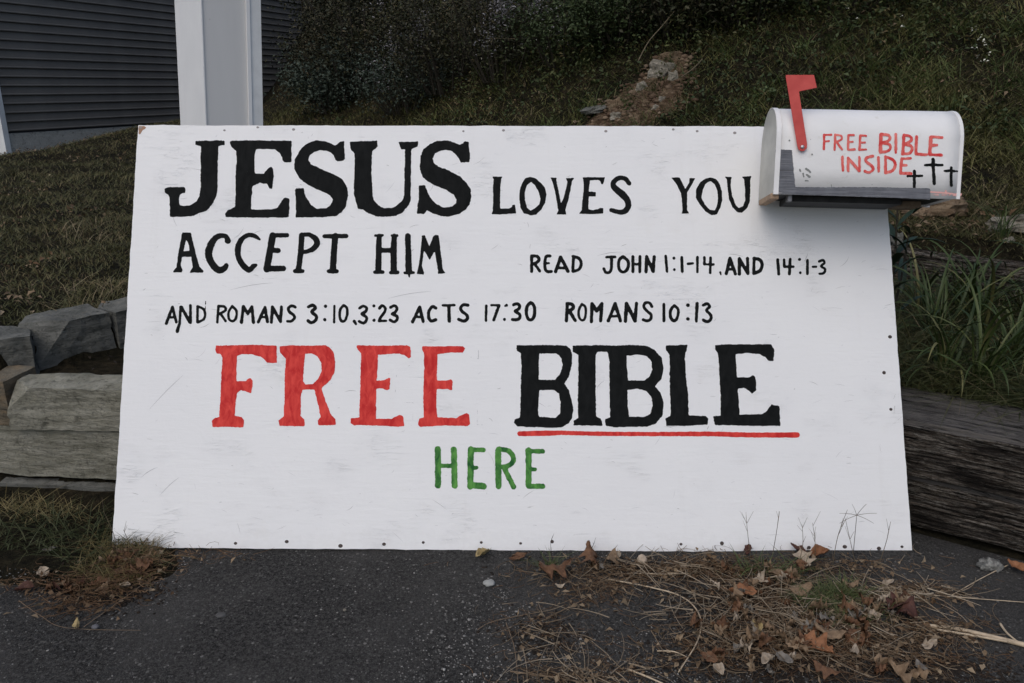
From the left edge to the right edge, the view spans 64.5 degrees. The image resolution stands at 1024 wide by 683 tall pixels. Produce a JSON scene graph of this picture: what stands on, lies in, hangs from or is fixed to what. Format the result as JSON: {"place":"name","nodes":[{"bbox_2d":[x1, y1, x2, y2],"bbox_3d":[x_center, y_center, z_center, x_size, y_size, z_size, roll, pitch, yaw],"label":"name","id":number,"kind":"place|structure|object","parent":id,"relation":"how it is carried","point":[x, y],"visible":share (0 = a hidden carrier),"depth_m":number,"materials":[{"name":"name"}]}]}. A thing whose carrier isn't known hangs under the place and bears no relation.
{"place":"outdoors","nodes":[
{"label":"outdoors","id":0,"kind":"place"},
{"bbox_2d":[0,532,1023,682],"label":"asphalt driveway","id":1,"kind":"structure","parent":0,"point":[253,635],"depth_m":1.94,"materials":[{"name":"asphalt"}]},
{"bbox_2d":[14,580,33,590],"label":"fallen leaf","id":2,"kind":"object","parent":1,"relation":"on","point":[22,586],"visible":1,"depth_m":2.05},
{"bbox_2d":[18,600,140,630],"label":"dry stalk","id":3,"kind":"object","parent":1,"relation":"on","point":[66,627],"visible":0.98,"depth_m":1.91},
{"bbox_2d":[47,556,150,593],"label":"leaf heap","id":4,"kind":"object","parent":1,"relation":"on","point":[105,579],"visible":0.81,"depth_m":2.07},
{"bbox_2d":[44,548,154,591],"bbox_3d":[-1.067,0.591,2.096,0.261,0.048,0.111,-9,20,-27],"label":"leaf heap","id":5,"kind":"object","parent":1,"relation":"on","point":[112,560],"visible":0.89,"depth_m":2.11,"materials":[{"name":"plant"}]},
{"bbox_2d":[61,545,142,592],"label":"leaf heap","id":6,"kind":"object","parent":1,"relation":"on","point":[97,562],"visible":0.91,"depth_m":2.13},
{"bbox_2d":[53,549,150,591],"bbox_3d":[-1.064,0.589,2.107,0.227,0.041,0.122,-9,20,-26],"label":"leaf heap","id":7,"kind":"object","parent":1,"relation":"on","point":[55,585],"visible":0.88,"depth_m":2.09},
{"bbox_2d":[0,537,272,626],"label":"dry straw","id":8,"kind":"object","parent":1,"relation":"on","point":[121,580],"visible":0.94,"depth_m":2.05,"materials":[{"name":"brown plant"}]},
{"bbox_2d":[476,547,490,556],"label":"fallen leaf","id":9,"kind":"object","parent":1,"relation":"on","point":[481,551],"visible":1,"depth_m":2.20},
{"bbox_2d":[483,579,494,586],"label":"pebble","id":10,"kind":"object","parent":1,"relation":"on","point":[489,583],"visible":1,"depth_m":2.07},
{"bbox_2d":[0,552,1011,682],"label":"asphalt aggregate","id":11,"kind":"object","parent":1,"relation":"on","point":[467,643],"visible":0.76,"depth_m":1.87,"materials":[{"name":"stone"}]},
{"bbox_2d":[0,544,1023,682],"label":"leaf crumbs","id":12,"kind":"object","parent":1,"relation":"on","point":[749,664],"visible":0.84,"depth_m":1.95,"materials":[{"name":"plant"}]},
{"bbox_2d":[112,125,911,551],"bbox_3d":[-0.001,-0.033,2.319,2.218,1.230,0.016,0,-8,0],"label":"painted sign","id":13,"kind":"object","parent":1,"relation":"on","point":[506,337],"visible":1,"depth_m":2.31,"materials":[{"name":"white wood"}]},
{"bbox_2d":[758,75,963,209],"bbox_3d":[0.952,-0.537,2.231,0.488,0.329,0.206,2,3,5],"label":"mailbox","id":14,"kind":"object","parent":13,"relation":"attached to","point":[861,159],"visible":1,"depth_m":2.15,"materials":[{"name":"white paint"}]},
{"bbox_2d":[758,108,781,202],"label":"door","id":15,"kind":"structure","parent":14,"relation":"in","point":[772,132],"depth_m":2.22,"materials":[{"name":"white paint"}]},
{"bbox_2d":[509,551,530,559],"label":"fallen leaf","id":16,"kind":"object","parent":1,"relation":"on","point":[518,555],"visible":0.98,"depth_m":2.19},
{"bbox_2d":[510,670,588,682],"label":"dry stalk","id":17,"kind":"object","parent":1,"relation":"on","point":[547,677],"visible":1,"depth_m":1.74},
{"bbox_2d":[538,555,577,579],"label":"fallen leaf","id":18,"kind":"object","parent":1,"relation":"on","point":[549,569],"visible":1,"depth_m":2.08,"materials":[{"name":"plant"}]},
{"bbox_2d":[578,541,598,564],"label":"fallen leaf","id":19,"kind":"object","parent":1,"relation":"on","point":[588,552],"visible":0.98,"depth_m":2.16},
{"bbox_2d":[604,546,619,562],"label":"fallen leaf","id":20,"kind":"object","parent":1,"relation":"on","point":[612,555],"visible":1,"depth_m":2.16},
{"bbox_2d":[637,554,646,564],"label":"pebble","id":21,"kind":"object","parent":1,"relation":"on","point":[642,557],"visible":0.85,"depth_m":2.16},
{"bbox_2d":[628,669,661,682],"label":"dry stalk","id":22,"kind":"object","parent":1,"relation":"on","point":[645,675],"visible":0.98,"depth_m":1.75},
{"bbox_2d":[610,579,701,672],"bbox_3d":[0.376,0.656,1.943,0.155,0.004,0.368,-6,18,-17],"label":"dry stalk","id":23,"kind":"object","parent":1,"relation":"on","point":[678,595],"visible":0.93,"depth_m":2.00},
{"bbox_2d":[631,572,690,574],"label":"dry stalk","id":24,"kind":"object","parent":1,"relation":"on","point":[662,573],"visible":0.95,"depth_m":2.11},
{"bbox_2d":[697,649,717,662],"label":"fallen leaf","id":25,"kind":"object","parent":1,"relation":"on","point":[710,657],"visible":1,"depth_m":1.79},
{"bbox_2d":[520,544,902,628],"bbox_3d":[0.514,0.587,2.106,0.988,0.051,0.355,6,18,17],"label":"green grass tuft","id":26,"kind":"object","parent":1,"relation":"on","point":[836,591],"visible":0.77,"depth_m":2.02,"materials":[{"name":"plant"}]},
{"bbox_2d":[713,662,724,674],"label":"fallen leaf","id":27,"kind":"object","parent":1,"relation":"on","point":[720,668],"visible":1,"depth_m":1.75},
{"bbox_2d":[424,545,1022,682],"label":"brown needles","id":28,"kind":"object","parent":1,"relation":"on","point":[762,648],"visible":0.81,"depth_m":1.91,"materials":[{"name":"brown plant"}]},
{"bbox_2d":[804,630,841,656],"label":"fallen leaf","id":29,"kind":"object","parent":28,"relation":"on","point":[820,640],"visible":1,"depth_m":1.83,"materials":[{"name":"plant"}]},
{"bbox_2d":[744,544,751,556],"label":"fallen leaf","id":30,"kind":"object","parent":1,"relation":"on","point":[746,548],"visible":0.98,"depth_m":2.20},
{"bbox_2d":[599,563,898,675],"bbox_3d":[0.534,0.650,1.900,0.726,0.052,0.324,5,18,17],"label":"leaf heap","id":31,"kind":"object","parent":1,"relation":"on","point":[767,668],"visible":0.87,"depth_m":1.92,"materials":[{"name":"plant"}]},
{"bbox_2d":[722,582,756,594],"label":"fallen leaf","id":32,"kind":"object","parent":31,"relation":"on","point":[742,586],"visible":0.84,"depth_m":2.01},
{"bbox_2d":[589,561,931,673],"bbox_3d":[0.571,0.622,1.991,0.788,0.052,0.340,6,18,17],"label":"leaf heap","id":33,"kind":"object","parent":1,"relation":"on","point":[750,634],"visible":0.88,"depth_m":1.90,"materials":[{"name":"plant"}]},
{"bbox_2d":[591,556,935,679],"bbox_3d":[0.574,0.619,1.994,0.796,0.054,0.355,5,18,17],"label":"leaf heap","id":34,"kind":"object","parent":1,"relation":"on","point":[923,675],"visible":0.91,"depth_m":1.90,"materials":[{"name":"plant"}]},
{"bbox_2d":[761,652,775,663],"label":"fallen leaf","id":35,"kind":"object","parent":1,"relation":"on","point":[766,658],"visible":1,"depth_m":1.78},
{"bbox_2d":[768,569,784,574],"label":"fallen leaf","id":36,"kind":"object","parent":1,"relation":"on","point":[775,571],"visible":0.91,"depth_m":2.10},
{"bbox_2d":[772,647,793,663],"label":"fallen leaf","id":37,"kind":"object","parent":1,"relation":"on","point":[788,658],"visible":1,"depth_m":1.79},
{"bbox_2d":[692,558,887,673],"bbox_3d":[0.674,0.640,1.923,0.432,0.059,0.481,11,20,31],"label":"leaf heap","id":38,"kind":"object","parent":1,"relation":"on","point":[801,636],"visible":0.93,"depth_m":1.89,"materials":[{"name":"plant"}]},
{"bbox_2d":[690,560,910,675],"bbox_3d":[0.684,0.643,1.918,0.449,0.054,0.477,9,20,27],"label":"leaf heap","id":39,"kind":"object","parent":1,"relation":"on","point":[880,667],"visible":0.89,"depth_m":1.90,"materials":[{"name":"plant"}]},
{"bbox_2d":[788,582,812,595],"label":"fallen leaf","id":40,"kind":"object","parent":1,"relation":"on","point":[807,585],"visible":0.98,"depth_m":2.02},
{"bbox_2d":[793,546,816,566],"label":"fallen leaf","id":41,"kind":"object","parent":1,"relation":"on","point":[805,558],"visible":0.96,"depth_m":2.16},
{"bbox_2d":[678,563,936,660],"bbox_3d":[0.700,0.631,1.956,0.529,0.055,0.366,0,18,0],"label":"leaf heap","id":42,"kind":"object","parent":1,"relation":"on","point":[930,643],"visible":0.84,"depth_m":1.92,"materials":[{"name":"plant"}]},
{"bbox_2d":[810,544,829,555],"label":"fallen leaf","id":43,"kind":"object","parent":1,"relation":"on","point":[820,549],"visible":0.98,"depth_m":2.19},
{"bbox_2d":[813,660,846,679],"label":"fallen leaf","id":44,"kind":"object","parent":1,"relation":"on","point":[826,671],"visible":1,"depth_m":1.73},
{"bbox_2d":[814,621,853,638],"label":"fallen leaf","id":45,"kind":"object","parent":1,"relation":"on","point":[834,634],"visible":0.98,"depth_m":1.85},
{"bbox_2d":[850,643,858,654],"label":"fallen leaf","id":46,"kind":"object","parent":1,"relation":"on","point":[854,650],"visible":1,"depth_m":1.81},
{"bbox_2d":[883,591,908,609],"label":"fallen leaf","id":47,"kind":"object","parent":1,"relation":"on","point":[893,597],"visible":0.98,"depth_m":1.96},
{"bbox_2d":[888,658,912,682],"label":"fallen leaf","id":48,"kind":"object","parent":1,"relation":"on","point":[900,670],"visible":1,"depth_m":1.73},
{"bbox_2d":[895,594,917,619],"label":"fallen leaf","id":49,"kind":"object","parent":1,"relation":"on","point":[909,608],"visible":1,"depth_m":1.94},
{"bbox_2d":[914,656,927,669],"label":"fallen leaf","id":50,"kind":"object","parent":1,"relation":"on","point":[917,662],"visible":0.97,"depth_m":1.77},
{"bbox_2d":[889,587,1023,602],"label":"dry stalk","id":51,"kind":"object","parent":1,"relation":"on","point":[969,598],"visible":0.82,"depth_m":2.01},
{"bbox_2d":[937,629,1006,642],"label":"dry stalk","id":52,"kind":"object","parent":1,"relation":"on","point":[991,638],"visible":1,"depth_m":1.86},
{"bbox_2d":[930,624,1023,646],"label":"dry stalk","id":53,"kind":"object","parent":1,"relation":"on","point":[1010,641],"visible":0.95,"depth_m":1.87,"materials":[{"name":"plant"}]},
{"bbox_2d":[976,557,1003,572],"bbox_3d":[1.263,0.588,2.142,0.069,0.042,0.053,0,18,0],"label":"stone","id":54,"kind":"object","parent":1,"relation":"on","point":[989,564],"visible":0.99,"depth_m":2.13,"materials":[{"name":"stone"}]},
{"bbox_2d":[1007,558,1023,570],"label":"fallen leaf","id":55,"kind":"object","parent":1,"relation":"on","point":[1018,565],"visible":1,"depth_m":2.13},
{"bbox_2d":[0,0,1023,589],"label":"hillside","id":56,"kind":"structure","parent":0,"point":[98,362],"depth_m":5.32,"materials":[{"name":"plant"}]},
{"bbox_2d":[36,566,49,575],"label":"fallen leaf","id":57,"kind":"object","parent":56,"relation":"on","point":[43,570],"visible":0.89,"depth_m":2.12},
{"bbox_2d":[0,365,122,490],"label":"stone retaining wall","id":58,"kind":"structure","parent":56,"relation":"on","point":[67,425],"depth_m":2.50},
{"bbox_2d":[0,297,126,373],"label":"stone bed edging","id":59,"kind":"object","parent":56,"relation":"on","point":[59,335],"visible":0.29,"depth_m":2.74,"materials":[{"name":"stone"}]},
{"bbox_2d":[0,485,176,572],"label":"weedy grass","id":60,"kind":"structure","parent":56,"relation":"on","point":[55,542],"depth_m":2.25,"materials":[{"name":"plant"}]},
{"bbox_2d":[0,485,196,598],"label":"dry weedy grass","id":61,"kind":"structure","parent":56,"relation":"on","point":[7,509],"depth_m":2.21,"materials":[{"name":"plant"}]},
{"bbox_2d":[136,558,151,572],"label":"fallen leaf","id":62,"kind":"object","parent":56,"relation":"on","point":[138,560],"visible":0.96,"depth_m":2.12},
{"bbox_2d":[0,0,302,154],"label":"garage","id":63,"kind":"structure","parent":56,"relation":"on","point":[71,70],"depth_m":10.55,"materials":[{"name":"grey"}]},
{"bbox_2d":[174,0,262,125],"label":"square column","id":64,"kind":"structure","parent":56,"relation":"on","point":[219,52],"depth_m":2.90,"materials":[{"name":"grey paint"}]},
{"bbox_2d":[0,73,452,325],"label":"lawn grass","id":65,"kind":"structure","parent":56,"relation":"on","point":[62,230],"depth_m":4.52,"materials":[{"name":"plant"}]},
{"bbox_2d":[264,0,391,99],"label":"bush","id":66,"kind":"object","parent":56,"relation":"on","point":[332,21],"visible":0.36,"depth_m":9.70,"materials":[{"name":"green plant"}]},
{"bbox_2d":[263,27,393,119],"bbox_3d":[-1.980,-3.006,9.154,1.666,1.010,1.593,8,19,25],"label":"bush","id":67,"kind":"object","parent":56,"relation":"on","point":[320,92],"visible":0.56,"depth_m":9.05,"materials":[{"name":"green plant"}]},
{"bbox_2d":[271,0,389,50],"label":"bush","id":68,"kind":"object","parent":56,"relation":"on","point":[353,12],"visible":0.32,"depth_m":10.88,"materials":[{"name":"green plant"}]},
{"bbox_2d":[269,0,455,100],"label":"bush","id":69,"kind":"object","parent":56,"relation":"on","point":[343,41],"visible":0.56,"depth_m":8.81,"materials":[{"name":"green plant"}]},
{"bbox_2d":[322,21,468,118],"bbox_3d":[-1.115,-2.720,8.133,1.574,1.022,1.279,0,18,0],"label":"bush","id":70,"kind":"object","parent":56,"relation":"on","point":[380,89],"visible":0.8,"depth_m":8.08,"materials":[{"name":"green plant"}]},
{"bbox_2d":[345,0,523,99],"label":"bush","id":71,"kind":"object","parent":56,"relation":"on","point":[422,34],"visible":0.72,"depth_m":7.82,"materials":[{"name":"green plant"}]},
{"bbox_2d":[405,0,580,82],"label":"bush","id":72,"kind":"object","parent":56,"relation":"on","point":[487,33],"visible":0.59,"depth_m":7.39,"materials":[{"name":"green plant"}]},
{"bbox_2d":[0,0,1023,314],"bbox_3d":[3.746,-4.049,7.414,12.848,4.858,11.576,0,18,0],"label":"dry hillside grass","id":73,"kind":"structure","parent":56,"relation":"on","point":[644,124],"depth_m":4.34,"materials":[{"name":"plant"}]},
{"bbox_2d":[490,0,646,78],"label":"bush","id":74,"kind":"object","parent":56,"relation":"on","point":[547,33],"visible":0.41,"depth_m":6.94,"materials":[{"name":"green plant"}]},
{"bbox_2d":[579,105,606,115],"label":"stone slab","id":75,"kind":"structure","parent":56,"relation":"on","point":[592,110],"depth_m":6.21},
{"bbox_2d":[606,97,621,110],"bbox_3d":[0.778,-1.795,6.173,0.124,0.123,0.084,-1,11,16],"label":"rock","id":76,"kind":"object","parent":56,"relation":"on","point":[618,101],"visible":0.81,"depth_m":6.14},
{"bbox_2d":[610,112,621,119],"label":"rock","id":77,"kind":"object","parent":56,"relation":"on","point":[613,115],"visible":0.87,"depth_m":6.05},
{"bbox_2d":[524,0,723,70],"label":"bush","id":78,"kind":"object","parent":56,"relation":"on","point":[583,6],"visible":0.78,"depth_m":6.58,"materials":[{"name":"green plant"}]},
{"bbox_2d":[573,50,699,125],"bbox_3d":[0.925,-1.819,6.016,0.975,0.679,0.878,0,18,0],"label":"dirt rubble","id":79,"kind":"object","parent":56,"relation":"on","point":[653,95],"visible":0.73,"depth_m":6.03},
{"bbox_2d":[587,61,691,125],"bbox_3d":[0.982,-1.764,6.084,0.930,0.817,0.840,0,18,0],"label":"dirt patch","id":80,"kind":"object","parent":56,"relation":"on","point":[598,119],"visible":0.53,"depth_m":5.99,"materials":[{"name":"soil"}]},
{"bbox_2d":[635,81,647,91],"bbox_3d":[0.983,-1.916,6.115,0.107,0.101,0.076,17,28,15],"label":"rock","id":81,"kind":"object","parent":56,"relation":"on","point":[641,85],"visible":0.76,"depth_m":6.09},
{"bbox_2d":[647,59,675,78],"bbox_3d":[1.144,-2.049,6.144,0.228,0.151,0.145,1,23,-22],"label":"rock","id":82,"kind":"object","parent":56,"relation":"on","point":[656,65],"visible":0.7,"depth_m":6.09,"materials":[{"name":"stone"}]},
{"bbox_2d":[658,51,683,62],"bbox_3d":[1.222,-2.164,6.221,0.200,0.122,0.124,-2,10,-2],"label":"rock","id":83,"kind":"object","parent":56,"relation":"on","point":[676,55],"visible":0.55,"depth_m":6.17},
{"bbox_2d":[667,70,677,80],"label":"rock","id":84,"kind":"object","parent":56,"relation":"on","point":[674,74],"visible":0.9,"depth_m":6.01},
{"bbox_2d":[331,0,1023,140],"bbox_3d":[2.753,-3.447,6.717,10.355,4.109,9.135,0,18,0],"label":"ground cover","id":85,"kind":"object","parent":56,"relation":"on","point":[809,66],"visible":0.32,"depth_m":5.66,"materials":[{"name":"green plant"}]},
{"bbox_2d":[579,0,788,50],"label":"bush","id":86,"kind":"object","parent":56,"relation":"on","point":[681,9],"visible":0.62,"depth_m":6.27,"materials":[{"name":"green plant"}]},
{"bbox_2d":[398,0,1023,155],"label":"tussock grass","id":87,"kind":"structure","parent":56,"relation":"on","point":[916,83],"depth_m":5.29,"materials":[{"name":"plant"}]},
{"bbox_2d":[413,0,1019,125],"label":"tall bank weeds","id":88,"kind":"object","parent":56,"relation":"on","point":[917,14],"visible":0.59,"depth_m":6.04,"materials":[{"name":"green plant"}]},
{"bbox_2d":[638,12,673,60],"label":"vine","id":89,"kind":"object","parent":88,"relation":"on","point":[652,37],"visible":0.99,"depth_m":5.95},
{"bbox_2d":[456,5,991,63],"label":"white wildflowers","id":90,"kind":"object","parent":56,"relation":"on","point":[856,18],"visible":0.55,"depth_m":4.98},
{"bbox_2d":[656,0,835,39],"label":"bush","id":91,"kind":"object","parent":56,"relation":"on","point":[736,9],"visible":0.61,"depth_m":6.10,"materials":[{"name":"green plant"}]},
{"bbox_2d":[739,0,946,24],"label":"bush","id":92,"kind":"object","parent":56,"relation":"on","point":[853,4],"visible":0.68,"depth_m":5.82,"materials":[{"name":"green plant"}]},
{"bbox_2d":[890,232,903,245],"bbox_3d":[1.782,-0.470,3.757,0.058,0.079,0.043,7,19,21],"label":"rock","id":93,"kind":"object","parent":56,"relation":"on","point":[900,236],"visible":0.55,"depth_m":3.74,"materials":[{"name":"grey stone"}]},
{"bbox_2d":[888,207,944,311],"bbox_3d":[1.386,-0.295,2.935,0.286,0.587,0.295,5,18,17],"label":"broad leaf plant","id":94,"kind":"object","parent":56,"relation":"on","point":[897,256],"visible":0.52,"depth_m":2.92,"materials":[{"name":"plant"}]},
{"bbox_2d":[833,67,1023,255],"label":"olive verge grass","id":95,"kind":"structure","parent":56,"relation":"on","point":[972,193],"depth_m":4.13,"materials":[{"name":"plant"}]},
{"bbox_2d":[893,229,969,320],"bbox_3d":[1.538,-0.226,3.121,0.468,0.356,0.463,-14,23,-38],"label":"strap leaf plant","id":96,"kind":"object","parent":56,"relation":"on","point":[917,283],"visible":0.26,"depth_m":3.12,"materials":[{"name":"plant"}]},
{"bbox_2d":[901,196,967,217],"bbox_3d":[2.041,-0.645,3.919,0.295,0.114,0.208,4,12,26],"label":"rock","id":97,"kind":"object","parent":56,"relation":"on","point":[952,206],"visible":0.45,"depth_m":3.83,"materials":[{"name":"stone"}]},
{"bbox_2d":[907,243,968,283],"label":"strap leaf plant","id":98,"kind":"object","parent":56,"relation":"on","point":[932,252],"visible":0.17,"depth_m":3.37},
{"bbox_2d":[890,245,1023,307],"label":"timber edging","id":99,"kind":"object","parent":56,"relation":"on","point":[1004,271],"visible":0.2,"depth_m":3.32,"materials":[{"name":"wood"}]},
{"bbox_2d":[892,247,1021,351],"bbox_3d":[1.504,-0.119,2.825,0.497,0.361,0.466,10,20,28],"label":"strap leaf plant","id":100,"kind":"object","parent":56,"relation":"on","point":[945,307],"visible":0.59,"depth_m":2.81,"materials":[{"name":"plant"}]},
{"bbox_2d":[894,274,1023,411],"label":"dry bed grass","id":101,"kind":"structure","parent":56,"relation":"on","point":[956,342],"depth_m":2.80,"materials":[{"name":"plant"}]},
{"bbox_2d":[900,296,1018,396],"bbox_3d":[1.388,0.031,2.542,0.416,0.308,0.432,0,18,0],"label":"strap leaf plant","id":102,"kind":"object","parent":56,"relation":"on","point":[943,348],"visible":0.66,"depth_m":2.53,"materials":[{"name":"plant"}]},
{"bbox_2d":[899,267,1023,400],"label":"strap leaf plant","id":103,"kind":"object","parent":56,"relation":"on","point":[989,333],"visible":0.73,"depth_m":2.50,"materials":[{"name":"plant"}]},
{"bbox_2d":[900,386,1023,552],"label":"timber retaining wall","id":104,"kind":"structure","parent":56,"relation":"on","point":[957,485],"depth_m":2.27,"materials":[{"name":"wood"}]},
{"bbox_2d":[902,237,1023,344],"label":"strap leaf plant","id":105,"kind":"object","parent":56,"relation":"on","point":[978,289],"visible":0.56,"depth_m":2.94,"materials":[{"name":"plant"}]},
{"bbox_2d":[909,237,1023,320],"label":"strap leaf plant","id":106,"kind":"object","parent":56,"relation":"on","point":[956,271],"visible":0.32,"depth_m":3.18,"materials":[{"name":"plant"}]},
{"bbox_2d":[943,288,1023,382],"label":"strap leaf plant","id":107,"kind":"object","parent":56,"relation":"on","point":[1012,348],"visible":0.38,"depth_m":2.62,"materials":[{"name":"plant"}]},
{"bbox_2d":[961,199,1023,239],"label":"strap leaf plant","id":108,"kind":"object","parent":56,"relation":"on","point":[1001,231],"visible":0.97,"depth_m":3.49,"materials":[{"name":"plant"}]},
{"bbox_2d":[965,276,1023,319],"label":"strap leaf plant","id":109,"kind":"object","parent":56,"relation":"on","point":[1020,290],"visible":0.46,"depth_m":2.92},
{"bbox_2d":[965,240,1023,329],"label":"strap leaf plant","id":110,"kind":"object","parent":56,"relation":"on","point":[1007,281],"visible":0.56,"depth_m":2.81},
{"bbox_2d":[985,214,1023,232],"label":"rock","id":111,"kind":"object","parent":56,"relation":"on","point":[1020,220],"visible":0.56,"depth_m":3.56,"materials":[{"name":"stone"}]},
{"bbox_2d":[990,264,1023,323],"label":"strap leaf plant","id":112,"kind":"object","parent":56,"relation":"on","point":[1019,293],"visible":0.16,"depth_m":3.15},
{"bbox_2d":[893,247,1023,448],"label":"tall bed grass","id":113,"kind":"structure","parent":0,"point":[906,361],"depth_m":2.58,"materials":[{"name":"plant"}]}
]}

